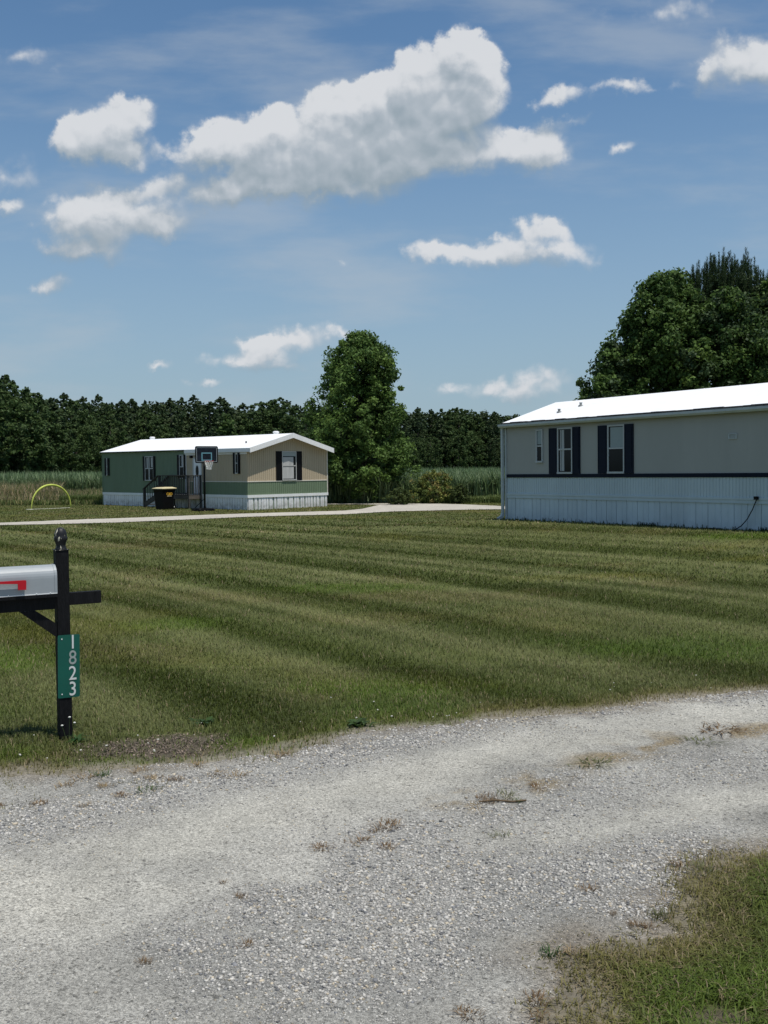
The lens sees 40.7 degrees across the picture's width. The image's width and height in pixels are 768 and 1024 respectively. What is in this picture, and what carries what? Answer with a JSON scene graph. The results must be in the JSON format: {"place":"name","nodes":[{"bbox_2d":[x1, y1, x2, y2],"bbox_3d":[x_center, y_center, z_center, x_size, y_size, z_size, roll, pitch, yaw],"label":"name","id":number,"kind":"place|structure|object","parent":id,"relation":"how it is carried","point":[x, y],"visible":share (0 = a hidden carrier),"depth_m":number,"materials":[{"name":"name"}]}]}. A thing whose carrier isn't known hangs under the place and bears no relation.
{"place":"outdoors","nodes":[
{"label":"outdoors","id":0,"kind":"place"},
{"bbox_2d":[0,479,102,505],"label":"dry tall grass","id":1,"kind":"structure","parent":0,"point":[16,495],"depth_m":63.59,"materials":[{"name":"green plant"}]},
{"bbox_2d":[0,690,767,1023],"bbox_3d":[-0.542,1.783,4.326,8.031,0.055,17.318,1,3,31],"label":"gravel driveway","id":2,"kind":"structure","parent":0,"point":[130,893],"depth_m":5.15,"materials":[{"name":"grey gravel"}]},
{"bbox_2d":[370,816,404,829],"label":"weed tuft","id":3,"kind":"object","parent":2,"relation":"on","point":[393,823],"visible":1,"depth_m":5.61,"materials":[{"name":"beige plant"}]},
{"bbox_2d":[446,1002,485,1022],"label":"weed tuft","id":4,"kind":"object","parent":2,"relation":"on","point":[467,1011],"visible":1,"depth_m":3.68,"materials":[{"name":"green plant"}]},
{"bbox_2d":[479,799,525,802],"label":"twig","id":5,"kind":"object","parent":2,"relation":"on","point":[501,800],"visible":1,"depth_m":5.96,"materials":[{"name":"brown wood"}]},
{"bbox_2d":[514,988,555,1005],"bbox_3d":[0.545,1.765,3.765,0.150,0.025,0.146,-2,3,-30],"label":"weed tuft","id":6,"kind":"object","parent":2,"relation":"on","point":[541,995],"visible":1,"depth_m":3.77,"materials":[{"name":"beige plant"}]},
{"bbox_2d":[539,941,567,959],"bbox_3d":[0.672,1.746,4.126,0.123,0.029,0.134,0,3,16],"label":"weed tuft","id":7,"kind":"object","parent":2,"relation":"on","point":[549,954],"visible":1,"depth_m":4.12,"materials":[{"name":"green plant"}]},
{"bbox_2d":[556,942,585,958],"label":"weed tuft","id":8,"kind":"object","parent":2,"relation":"on","point":[568,948],"visible":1,"depth_m":4.14,"materials":[{"name":"beige plant"}]},
{"bbox_2d":[568,755,614,768],"bbox_3d":[1.335,1.627,6.716,0.391,0.018,0.354,0,3,5],"label":"weed tuft","id":9,"kind":"object","parent":2,"relation":"on","point":[594,760],"visible":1,"depth_m":6.75,"materials":[{"name":"beige plant"}]},
{"bbox_2d":[645,906,672,921],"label":"weed tuft","id":10,"kind":"object","parent":2,"relation":"on","point":[661,915],"visible":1,"depth_m":4.45,"materials":[{"name":"beige plant"}]},
{"bbox_2d":[697,720,748,736],"bbox_3d":[2.453,1.579,7.572,0.469,0.025,0.480,-2,3,-31],"label":"weed tuft","id":11,"kind":"object","parent":2,"relation":"on","point":[721,730],"visible":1,"depth_m":7.56,"materials":[{"name":"beige plant"}]},
{"bbox_2d":[0,467,767,1023],"bbox_3d":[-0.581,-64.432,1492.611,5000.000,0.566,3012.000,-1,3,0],"label":"ground","id":12,"kind":"structure","parent":0,"point":[454,721],"depth_m":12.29,"materials":[{"name":"green plant"}]},
{"bbox_2d":[0,398,22,469],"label":"broadleaf tree","id":13,"kind":"object","parent":12,"relation":"on","point":[2,439],"visible":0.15,"depth_m":135.77,"materials":[{"name":"green plant"}]},
{"bbox_2d":[0,383,27,469],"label":"broadleaf tree","id":14,"kind":"object","parent":12,"relation":"on","point":[5,418],"visible":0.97,"depth_m":130.81,"materials":[{"name":"green plant"}]},
{"bbox_2d":[7,430,30,473],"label":"pine tree","id":15,"kind":"object","parent":12,"relation":"on","point":[19,464],"visible":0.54,"depth_m":135.36,"materials":[{"name":"green plant"}]},
{"bbox_2d":[0,396,49,472],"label":"broadleaf tree","id":16,"kind":"object","parent":12,"relation":"on","point":[34,469],"visible":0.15,"depth_m":139.68,"materials":[{"name":"green plant"}]},
{"bbox_2d":[0,374,50,471],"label":"broadleaf tree","id":17,"kind":"object","parent":12,"relation":"on","point":[40,423],"visible":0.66,"depth_m":135.36,"materials":[{"name":"green plant"}]},
{"bbox_2d":[16,392,67,470],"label":"broadleaf tree","id":18,"kind":"object","parent":12,"relation":"on","point":[52,414],"visible":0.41,"depth_m":143.03,"materials":[{"name":"green plant"}]},
{"bbox_2d":[23,402,64,472],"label":"broadleaf tree","id":19,"kind":"object","parent":12,"relation":"on","point":[61,440],"visible":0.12,"depth_m":146.50,"materials":[{"name":"green plant"}]},
{"bbox_2d":[26,484,70,509],"bbox_3d":[-18.017,-0.831,55.702,0.240,1.359,2.696,2,3,40],"label":"arch goal","id":20,"kind":"object","parent":12,"relation":"on","point":[55,485],"visible":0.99,"depth_m":55.73,"materials":[{"name":"yellow plastic"}]},
{"bbox_2d":[0,527,100,740],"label":"mailbox post","id":21,"kind":"object","parent":12,"relation":"on","point":[62,600],"visible":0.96,"depth_m":7.44,"materials":[{"name":"black paint"}]},
{"bbox_2d":[0,564,57,596],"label":"mailbox","id":22,"kind":"object","parent":21,"relation":"on","point":[28,580],"visible":1,"depth_m":7.29,"materials":[{"name":"grey metal"}]},
{"bbox_2d":[58,634,79,697],"bbox_3d":[-2.277,1.114,7.479,0.164,0.458,0.006,-2,3,-30],"label":"number sign","id":23,"kind":"object","parent":21,"relation":"attached to","point":[68,666],"visible":1,"depth_m":7.48,"materials":[{"name":"green metal"}]},
{"bbox_2d":[31,417,80,472],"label":"broadleaf tree","id":24,"kind":"object","parent":12,"relation":"on","point":[66,452],"visible":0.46,"depth_m":146.46,"materials":[{"name":"green plant"}]},
{"bbox_2d":[48,402,80,467],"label":"pine tree","id":25,"kind":"object","parent":12,"relation":"on","point":[52,406],"visible":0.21,"depth_m":150.97,"materials":[{"name":"green plant"}]},
{"bbox_2d":[54,392,77,423],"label":"pine tree","id":26,"kind":"object","parent":12,"relation":"on","point":[63,396],"visible":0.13,"depth_m":162.64,"materials":[{"name":"green plant"}]},
{"bbox_2d":[55,399,98,467],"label":"broadleaf tree","id":27,"kind":"object","parent":12,"relation":"on","point":[70,411],"visible":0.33,"depth_m":157.68,"materials":[{"name":"green plant"}]},
{"bbox_2d":[68,733,89,743],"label":"weed plant","id":28,"kind":"object","parent":12,"relation":"on","point":[79,738],"visible":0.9,"depth_m":7.39,"materials":[{"name":"green plant"}]},
{"bbox_2d":[55,417,104,472],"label":"broadleaf tree","id":29,"kind":"object","parent":12,"relation":"on","point":[95,443],"visible":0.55,"depth_m":152.58,"materials":[{"name":"green plant"}]},
{"bbox_2d":[81,410,116,468],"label":"broadleaf tree","id":30,"kind":"object","parent":12,"relation":"on","point":[99,418],"visible":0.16,"depth_m":165.99,"materials":[{"name":"green plant"}]},
{"bbox_2d":[88,394,111,445],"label":"pine tree","id":31,"kind":"object","parent":12,"relation":"on","point":[98,399],"visible":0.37,"depth_m":170.37,"materials":[{"name":"green plant"}]},
{"bbox_2d":[78,415,132,473],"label":"broadleaf tree","id":32,"kind":"object","parent":12,"relation":"on","point":[110,436],"visible":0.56,"depth_m":161.89,"materials":[{"name":"green plant"}]},
{"bbox_2d":[94,403,144,442],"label":"broadleaf tree","id":33,"kind":"object","parent":12,"relation":"on","point":[108,412],"visible":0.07,"depth_m":172.33,"materials":[{"name":"green plant"}]},
{"bbox_2d":[111,399,135,435],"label":"pine tree","id":34,"kind":"object","parent":12,"relation":"on","point":[121,401],"visible":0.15,"depth_m":174.99,"materials":[{"name":"green plant"}]},
{"bbox_2d":[111,404,139,452],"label":"pine tree","id":35,"kind":"object","parent":12,"relation":"on","point":[123,410],"visible":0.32,"depth_m":170.30,"materials":[{"name":"green plant"}]},
{"bbox_2d":[127,398,143,434],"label":"pine tree","id":36,"kind":"object","parent":12,"relation":"on","point":[131,401],"visible":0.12,"depth_m":179.34,"materials":[{"name":"green plant"}]},
{"bbox_2d":[38,732,241,761],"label":"leaf litter","id":37,"kind":"object","parent":12,"relation":"on","point":[157,745],"visible":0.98,"depth_m":7.25,"materials":[{"name":"brown plant"}]},
{"bbox_2d":[133,402,157,437],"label":"pine tree","id":38,"kind":"object","parent":12,"relation":"on","point":[145,417],"visible":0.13,"depth_m":180.02,"materials":[{"name":"green plant"}]},
{"bbox_2d":[122,409,173,451],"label":"broadleaf tree","id":39,"kind":"object","parent":12,"relation":"on","point":[140,420],"visible":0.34,"depth_m":172.31,"materials":[{"name":"green plant"}]},
{"bbox_2d":[138,425,168,451],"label":"broadleaf tree","id":40,"kind":"object","parent":12,"relation":"on","point":[156,433],"visible":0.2,"depth_m":170.18,"materials":[{"name":"green plant"}]},
{"bbox_2d":[152,487,176,508],"bbox_3d":[-11.421,-0.718,53.897,0.840,1.165,0.978,1,3,38],"label":"wheelie bin","id":41,"kind":"object","parent":12,"relation":"on","point":[164,497],"visible":1,"depth_m":53.63,"materials":[{"name":"black plastic"}]},
{"bbox_2d":[142,475,201,508],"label":"porch steps","id":42,"kind":"structure","parent":12,"relation":"on","point":[179,495],"depth_m":54.66,"materials":[{"name":"brown wood"}]},
{"bbox_2d":[151,397,193,451],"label":"pine tree","id":43,"kind":"object","parent":12,"relation":"on","point":[173,424],"visible":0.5,"depth_m":179.83,"materials":[{"name":"green plant"}]},
{"bbox_2d":[164,401,184,437],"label":"pine tree","id":44,"kind":"object","parent":12,"relation":"on","point":[179,410],"visible":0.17,"depth_m":183.83,"materials":[{"name":"green plant"}]},
{"bbox_2d":[169,397,194,436],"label":"pine tree","id":45,"kind":"object","parent":12,"relation":"on","point":[181,402],"visible":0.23,"depth_m":186.56,"materials":[{"name":"green plant"}]},
{"bbox_2d":[181,394,204,430],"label":"pine tree","id":46,"kind":"object","parent":12,"relation":"on","point":[193,398],"visible":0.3,"depth_m":188.12,"materials":[{"name":"green plant"}]},
{"bbox_2d":[184,410,211,437],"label":"pine tree","id":47,"kind":"object","parent":12,"relation":"on","point":[195,429],"visible":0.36,"depth_m":181.67,"materials":[{"name":"green plant"}]},
{"bbox_2d":[189,716,214,725],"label":"weed plant","id":48,"kind":"object","parent":12,"relation":"on","point":[210,719],"visible":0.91,"depth_m":7.87,"materials":[{"name":"green plant"}]},
{"bbox_2d":[191,446,217,510],"bbox_3d":[-8.919,-1.651,51.353,1.170,3.211,1.888,-2,3,-30],"label":"basketball hoop","id":49,"kind":"object","parent":12,"relation":"on","point":[204,455],"visible":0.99,"depth_m":51.02,"materials":[{"name":"black plastic"}]},
{"bbox_2d":[193,401,222,436],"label":"pine tree","id":50,"kind":"object","parent":12,"relation":"on","point":[207,422],"visible":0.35,"depth_m":185.97,"materials":[{"name":"green plant"}]},
{"bbox_2d":[100,431,333,509],"bbox_3d":[-9.764,-2.186,58.540,14.162,4.465,5.760,2,4,44],"label":"mobile home","id":51,"kind":"object","parent":12,"relation":"on","point":[275,470],"visible":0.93,"depth_m":54.73,"materials":[{"name":"green metal"}]},
{"bbox_2d":[144,456,152,480],"bbox_3d":[-13.153,-2.433,57.972,0.857,1.370,0.060,2,4,44],"label":"window","id":52,"kind":"structure","parent":51,"relation":"in","point":[148,459],"depth_m":57.98,"materials":[{"name":"grey glass"}]},
{"bbox_2d":[179,455,183,478],"bbox_3d":[-10.915,-2.438,55.812,0.430,1.296,0.060,2,4,44],"label":"window","id":53,"kind":"structure","parent":51,"relation":"in","point":[181,471],"depth_m":55.86,"materials":[{"name":"grey glass"}]},
{"bbox_2d":[194,459,200,493],"bbox_3d":[-9.893,-1.889,54.807,0.623,1.834,0.084,2,4,44],"label":"door","id":54,"kind":"structure","parent":51,"relation":"in","point":[197,466],"depth_m":54.85,"materials":[{"name":"grey glass"}]},
{"bbox_2d":[282,451,296,479],"bbox_3d":[-4.930,-2.407,53.895,0.060,1.512,0.974,2,4,44],"label":"window","id":55,"kind":"structure","parent":51,"relation":"in","point":[289,464],"depth_m":53.91,"materials":[{"name":"white glass"}]},
{"bbox_2d":[211,397,233,420],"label":"pine tree","id":56,"kind":"object","parent":12,"relation":"on","point":[220,400],"visible":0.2,"depth_m":191.75,"materials":[{"name":"green plant"}]},
{"bbox_2d":[216,413,237,435],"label":"young tree","id":57,"kind":"object","parent":12,"relation":"on","point":[225,428],"visible":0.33,"depth_m":149.12,"materials":[{"name":"green plant"}]},
{"bbox_2d":[207,400,247,435],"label":"pine tree","id":58,"kind":"object","parent":12,"relation":"on","point":[224,404],"visible":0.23,"depth_m":189.50,"materials":[{"name":"green plant"}]},
{"bbox_2d":[234,402,253,432],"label":"pine tree","id":59,"kind":"object","parent":12,"relation":"on","point":[241,406],"visible":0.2,"depth_m":198.97,"materials":[{"name":"green plant"}]},
{"bbox_2d":[233,414,260,435],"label":"broadleaf tree","id":60,"kind":"object","parent":12,"relation":"on","point":[242,421],"visible":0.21,"depth_m":190.32,"materials":[{"name":"green plant"}]},
{"bbox_2d":[0,503,504,524],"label":"gravel lane","id":61,"kind":"structure","parent":12,"relation":"on","point":[407,507],"depth_m":47.30,"materials":[{"name":"grey gravel"}]},
{"bbox_2d":[0,465,504,503],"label":"corn crop","id":62,"kind":"object","parent":12,"relation":"on","point":[482,482],"visible":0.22,"depth_m":60.83,"materials":[{"name":"green plant"}]},
{"bbox_2d":[0,388,519,474],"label":"woodland depth","id":63,"kind":"object","parent":12,"relation":"on","point":[226,411],"visible":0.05,"depth_m":190.40,"materials":[{"name":"green plant"}]},
{"bbox_2d":[237,401,287,434],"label":"broadleaf tree","id":64,"kind":"object","parent":12,"relation":"on","point":[259,412],"visible":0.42,"depth_m":191.54,"materials":[{"name":"green plant"}]},
{"bbox_2d":[250,407,302,434],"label":"broadleaf tree","id":65,"kind":"object","parent":12,"relation":"on","point":[275,421],"visible":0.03,"depth_m":196.34,"materials":[{"name":"green plant"}]},
{"bbox_2d":[249,397,313,439],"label":"broadleaf tree","id":66,"kind":"object","parent":12,"relation":"on","point":[283,411],"visible":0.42,"depth_m":194.14,"materials":[{"name":"green plant"}]},
{"bbox_2d":[59,490,504,504],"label":"green weeds","id":67,"kind":"object","parent":12,"relation":"on","point":[493,498],"visible":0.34,"depth_m":59.15,"materials":[{"name":"green plant"}]},
{"bbox_2d":[300,329,422,499],"bbox_3d":[-1.601,-5.636,61.499,7.720,10.464,7.040,-3,3,-43],"label":"sweetgum tree","id":68,"kind":"object","parent":12,"relation":"on","point":[360,374],"visible":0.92,"depth_m":60.21,"materials":[{"name":"green plant"}]},
{"bbox_2d":[348,718,376,727],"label":"weed plant","id":69,"kind":"object","parent":12,"relation":"on","point":[359,722],"visible":1,"depth_m":7.79,"materials":[{"name":"green plant"}]},
{"bbox_2d":[380,487,418,504],"bbox_3d":[0.855,-0.832,57.462,1.824,1.171,1.796,1,3,34],"label":"bush","id":70,"kind":"object","parent":12,"relation":"on","point":[397,495],"visible":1,"depth_m":57.23,"materials":[{"name":"green plant"}]},
{"bbox_2d":[397,418,416,450],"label":"pine tree","id":71,"kind":"object","parent":12,"relation":"on","point":[407,434],"visible":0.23,"depth_m":217.35,"materials":[{"name":"green plant"}]},
{"bbox_2d":[406,434,426,468],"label":"broadleaf tree","id":72,"kind":"object","parent":12,"relation":"on","point":[417,453],"visible":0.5,"depth_m":213.28,"materials":[{"name":"green plant"}]},
{"bbox_2d":[410,407,426,447],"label":"pine tree","id":73,"kind":"object","parent":12,"relation":"on","point":[418,408],"visible":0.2,"depth_m":225.74,"materials":[{"name":"green plant"}]},
{"bbox_2d":[408,409,432,456],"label":"pine tree","id":74,"kind":"object","parent":12,"relation":"on","point":[417,425],"visible":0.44,"depth_m":221.39,"materials":[{"name":"green plant"}]},
{"bbox_2d":[417,434,444,468],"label":"broadleaf tree","id":75,"kind":"object","parent":12,"relation":"on","point":[430,448],"visible":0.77,"depth_m":216.07,"materials":[{"name":"green plant"}]},
{"bbox_2d":[409,469,453,503],"bbox_3d":[2.872,-1.404,59.299,2.935,2.118,3.078,-1,3,0],"label":"bush","id":76,"kind":"object","parent":12,"relation":"on","point":[429,490],"visible":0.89,"depth_m":58.83,"materials":[{"name":"green plant"}]},
{"bbox_2d":[424,409,440,447],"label":"pine tree","id":77,"kind":"object","parent":12,"relation":"on","point":[430,411],"visible":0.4,"depth_m":227.48,"materials":[{"name":"green plant"}]},
{"bbox_2d":[427,418,451,463],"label":"pine tree","id":78,"kind":"object","parent":12,"relation":"on","point":[440,436],"visible":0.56,"depth_m":224.16,"materials":[{"name":"green plant"}]},
{"bbox_2d":[426,408,461,457],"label":"broadleaf tree","id":79,"kind":"object","parent":12,"relation":"on","point":[443,415],"visible":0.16,"depth_m":229.05,"materials":[{"name":"green plant"}]},
{"bbox_2d":[443,430,473,468],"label":"broadleaf tree","id":80,"kind":"object","parent":12,"relation":"on","point":[458,451],"visible":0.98,"depth_m":221.26,"materials":[{"name":"green plant"}]},
{"bbox_2d":[437,407,480,467],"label":"broadleaf tree","id":81,"kind":"object","parent":12,"relation":"on","point":[456,409],"visible":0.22,"depth_m":229.84,"materials":[{"name":"green plant"}]},
{"bbox_2d":[447,483,472,503],"bbox_3d":[4.248,-1.001,58.340,1.316,1.367,1.630,1,3,38],"label":"bush","id":82,"kind":"object","parent":12,"relation":"on","point":[459,492],"visible":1,"depth_m":58.12,"materials":[{"name":"green plant"}]},
{"bbox_2d":[443,410,479,463],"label":"broadleaf tree","id":83,"kind":"object","parent":12,"relation":"on","point":[453,420],"visible":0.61,"depth_m":225.08,"materials":[{"name":"green plant"}]},
{"bbox_2d":[456,411,491,465],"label":"broadleaf tree","id":84,"kind":"object","parent":12,"relation":"on","point":[478,419],"visible":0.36,"depth_m":228.76,"materials":[{"name":"green plant"}]},
{"bbox_2d":[463,438,489,469],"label":"broadleaf tree","id":85,"kind":"object","parent":12,"relation":"on","point":[477,453],"visible":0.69,"depth_m":224.64,"materials":[{"name":"green plant"}]},
{"bbox_2d":[470,413,495,464],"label":"broadleaf tree","id":86,"kind":"object","parent":12,"relation":"on","point":[483,422],"visible":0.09,"depth_m":230.41,"materials":[{"name":"green plant"}]},
{"bbox_2d":[482,438,500,467],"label":"pine tree","id":87,"kind":"object","parent":12,"relation":"on","point":[490,455],"visible":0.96,"depth_m":225.96,"materials":[{"name":"green plant"}]},
{"bbox_2d":[481,414,504,464],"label":"pine tree","id":88,"kind":"object","parent":12,"relation":"on","point":[495,435],"visible":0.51,"depth_m":228.62,"materials":[{"name":"green plant"}]},
{"bbox_2d":[484,412,504,462],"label":"pine tree","id":89,"kind":"object","parent":12,"relation":"on","point":[495,413],"visible":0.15,"depth_m":235.15,"materials":[{"name":"green plant"}]},
{"bbox_2d":[573,338,644,400],"bbox_3d":[9.997,-3.714,45.445,3.994,7.805,4.522,1,3,29],"label":"broadleaf tree","id":90,"kind":"object","parent":12,"relation":"on","point":[607,372],"visible":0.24,"depth_m":44.88,"materials":[{"name":"green plant"}]},
{"bbox_2d":[497,383,767,530],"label":"mobile home","id":91,"kind":"object","parent":12,"relation":"on","point":[694,458],"visible":0.96,"depth_m":28.28,"materials":[{"name":"beige metal"}]},
{"bbox_2d":[535,429,542,462],"bbox_3d":[4.762,-2.023,31.753,0.060,1.019,0.310,-2,3,-32],"label":"window","id":92,"kind":"structure","parent":91,"relation":"in","point":[539,432],"depth_m":31.75,"materials":[{"name":"clear glass"}]},
{"bbox_2d":[557,427,571,473],"bbox_3d":[5.375,-1.823,30.781,0.060,1.374,0.657,-2,3,-32],"label":"window","id":93,"kind":"structure","parent":91,"relation":"in","point":[564,435],"depth_m":30.81,"materials":[{"name":"white glass"}]},
{"bbox_2d":[607,424,623,473],"bbox_3d":[6.493,-1.761,28.991,0.060,1.366,0.656,-2,3,-32],"label":"window","id":94,"kind":"structure","parent":91,"relation":"in","point":[615,433],"depth_m":29.01,"materials":[{"name":"white glass"}]},
{"bbox_2d":[517,516,767,530],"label":"skirt weeds","id":95,"kind":"object","parent":12,"relation":"on","point":[653,524],"visible":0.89,"depth_m":27.96,"materials":[{"name":"green plant"}]},
{"bbox_2d":[614,270,697,395],"bbox_3d":[11.964,-5.227,45.720,4.374,10.768,4.597,-1,3,0],"label":"broadleaf tree","id":96,"kind":"object","parent":12,"relation":"on","point":[662,288],"visible":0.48,"depth_m":44.73,"materials":[{"name":"green plant"}]},
{"bbox_2d":[591,267,767,398],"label":"broadleaf tree","id":97,"kind":"object","parent":12,"relation":"on","point":[690,295],"visible":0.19,"depth_m":44.70,"materials":[{"name":"green plant"}]},
{"bbox_2d":[685,859,721,876],"bbox_3d":[1.513,1.700,4.932,0.207,0.032,0.228,1,3,35],"label":"weed tuft","id":98,"kind":"object","parent":12,"relation":"on","point":[710,869],"visible":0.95,"depth_m":4.96,"materials":[{"name":"green plant"}]},
{"bbox_2d":[646,286,767,393],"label":"broadleaf tree","id":99,"kind":"object","parent":12,"relation":"on","point":[726,306],"visible":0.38,"depth_m":43.87,"materials":[{"name":"green plant"}]},
{"bbox_2d":[685,246,767,357],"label":"pine tree","id":100,"kind":"object","parent":12,"relation":"on","point":[742,278],"visible":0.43,"depth_m":47.02,"materials":[{"name":"green plant"}]},
{"bbox_2d":[708,278,767,382],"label":"broadleaf tree","id":101,"kind":"object","parent":12,"relation":"on","point":[763,293],"visible":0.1,"depth_m":45.43,"materials":[{"name":"green plant"}]},
{"bbox_2d":[0,0,767,418],"label":"sky","id":102,"kind":"structure","parent":0,"point":[203,199],"materials":[{"name":"blue"}]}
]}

